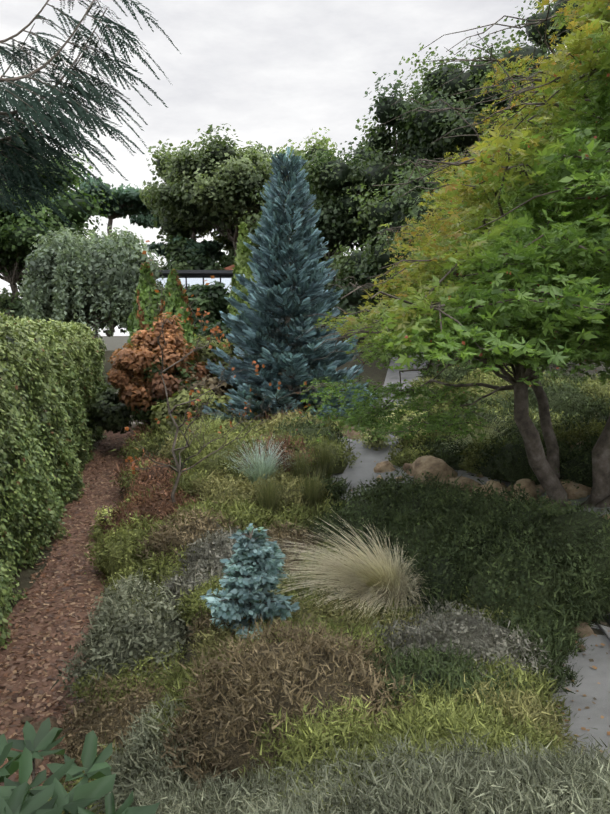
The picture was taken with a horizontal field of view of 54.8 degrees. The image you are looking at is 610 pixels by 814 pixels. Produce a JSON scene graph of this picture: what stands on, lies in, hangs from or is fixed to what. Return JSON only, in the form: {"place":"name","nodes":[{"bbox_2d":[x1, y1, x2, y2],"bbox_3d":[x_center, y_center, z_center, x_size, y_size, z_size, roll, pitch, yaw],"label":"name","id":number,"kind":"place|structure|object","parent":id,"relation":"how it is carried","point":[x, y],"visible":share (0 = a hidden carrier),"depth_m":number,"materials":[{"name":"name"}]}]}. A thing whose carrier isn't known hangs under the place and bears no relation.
{"place":"outdoors","nodes":[
{"label":"outdoors","id":0,"kind":"place"},
{"bbox_2d":[0,427,134,788],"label":"mulch path","id":1,"kind":"structure","parent":0,"point":[35,648],"depth_m":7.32,"materials":[{"name":"brown wood"}]},
{"bbox_2d":[14,415,609,789],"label":"boulders","id":2,"kind":"object","parent":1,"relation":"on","point":[424,464],"visible":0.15,"depth_m":7.71,"materials":[{"name":"stone"}]},
{"bbox_2d":[98,336,128,349],"bbox_3d":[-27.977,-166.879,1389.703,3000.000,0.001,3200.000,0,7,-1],"label":"wall","id":3,"kind":"structure","parent":0,"point":[115,342],"depth_m":308.83,"materials":[{"name":"concrete"}]},
{"bbox_2d":[153,264,334,295],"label":"house","id":4,"kind":"structure","parent":0,"point":[227,272],"depth_m":40.02,"materials":[{"name":"white paint"}]},
{"bbox_2d":[0,0,566,335],"label":"sky","id":5,"kind":"structure","parent":0,"point":[276,72],"materials":[{"name":"white"}]},
{"bbox_2d":[0,0,585,374],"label":"tree","id":6,"kind":"object","parent":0,"point":[213,180],"depth_m":28.13,"materials":[{"name":"green plant"}]},
{"bbox_2d":[0,324,609,782],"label":"ground","id":7,"kind":"structure","parent":0,"point":[366,374],"depth_m":19.77,"materials":[{"name":"soil"}]},
{"bbox_2d":[0,309,107,650],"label":"hedge","id":8,"kind":"object","parent":7,"relation":"on","point":[52,377],"visible":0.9,"depth_m":9.81,"materials":[{"name":"leaf"}]},
{"bbox_2d":[0,0,180,234],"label":"pine needles","id":9,"kind":"object","parent":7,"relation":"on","point":[18,175],"visible":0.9,"depth_m":2.38,"materials":[{"name":"green plant"}]},
{"bbox_2d":[0,0,136,202],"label":"branches","id":10,"kind":"object","parent":9,"relation":"attached to","point":[14,79],"visible":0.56,"depth_m":2.33,"materials":[{"name":"green plant"}]},
{"bbox_2d":[112,388,143,427],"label":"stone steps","id":11,"kind":"structure","parent":7,"relation":"on","point":[133,424],"depth_m":20.41,"materials":[{"name":"grey stone"}]},
{"bbox_2d":[32,527,289,808],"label":"plant stems","id":12,"kind":"object","parent":7,"relation":"on","point":[33,770],"visible":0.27,"depth_m":4.63,"materials":[{"name":"green plant"}]},
{"bbox_2d":[125,222,256,366],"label":"conifer shrubs","id":13,"kind":"object","parent":7,"relation":"on","point":[143,312],"depth_m":16.83,"materials":[{"name":"green plant"}]},
{"bbox_2d":[17,223,382,506],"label":"shrubs","id":14,"kind":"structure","parent":7,"relation":"on","point":[68,277],"depth_m":17.37,"materials":[{"name":"green plant"}]},
{"bbox_2d":[0,402,428,813],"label":"plants","id":15,"kind":"object","parent":7,"relation":"on","point":[19,797],"visible":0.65,"depth_m":2.40,"materials":[{"name":"green plant"}]},
{"bbox_2d":[194,146,376,422],"bbox_3d":[-0.408,-2.959,14.870,4.854,6.906,4.967,0,7,-1],"label":"blue spruce","id":16,"kind":"object","parent":7,"relation":"on","point":[275,296],"depth_m":14.15,"materials":[{"name":"blue plant"}]},
{"bbox_2d":[62,369,609,813],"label":"heather mounds","id":17,"kind":"object","parent":7,"relation":"on","point":[566,533],"visible":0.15,"depth_m":5.28,"materials":[{"name":"green plant"}]},
{"bbox_2d":[30,359,609,813],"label":"ground cover plants","id":18,"kind":"object","parent":17,"relation":"attached to","point":[524,777],"visible":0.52,"depth_m":4.50,"materials":[{"name":"green plant"}]},
{"bbox_2d":[178,378,514,622],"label":"grasses","id":19,"kind":"object","parent":7,"relation":"on","point":[379,579],"visible":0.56,"depth_m":5.92,"materials":[{"name":"beige plant"}]},
{"bbox_2d":[279,0,609,512],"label":"maple","id":20,"kind":"object","parent":7,"relation":"on","point":[550,171],"depth_m":3.54,"materials":[{"name":"green plant"}]},
{"bbox_2d":[328,352,609,758],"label":"concrete path","id":21,"kind":"structure","parent":0,"point":[590,687],"depth_m":4.35,"materials":[{"name":"grey concrete"}]},
{"bbox_2d":[351,382,609,751],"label":"path litter","id":22,"kind":"object","parent":21,"relation":"on","point":[594,698],"visible":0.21,"depth_m":3.76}
]}

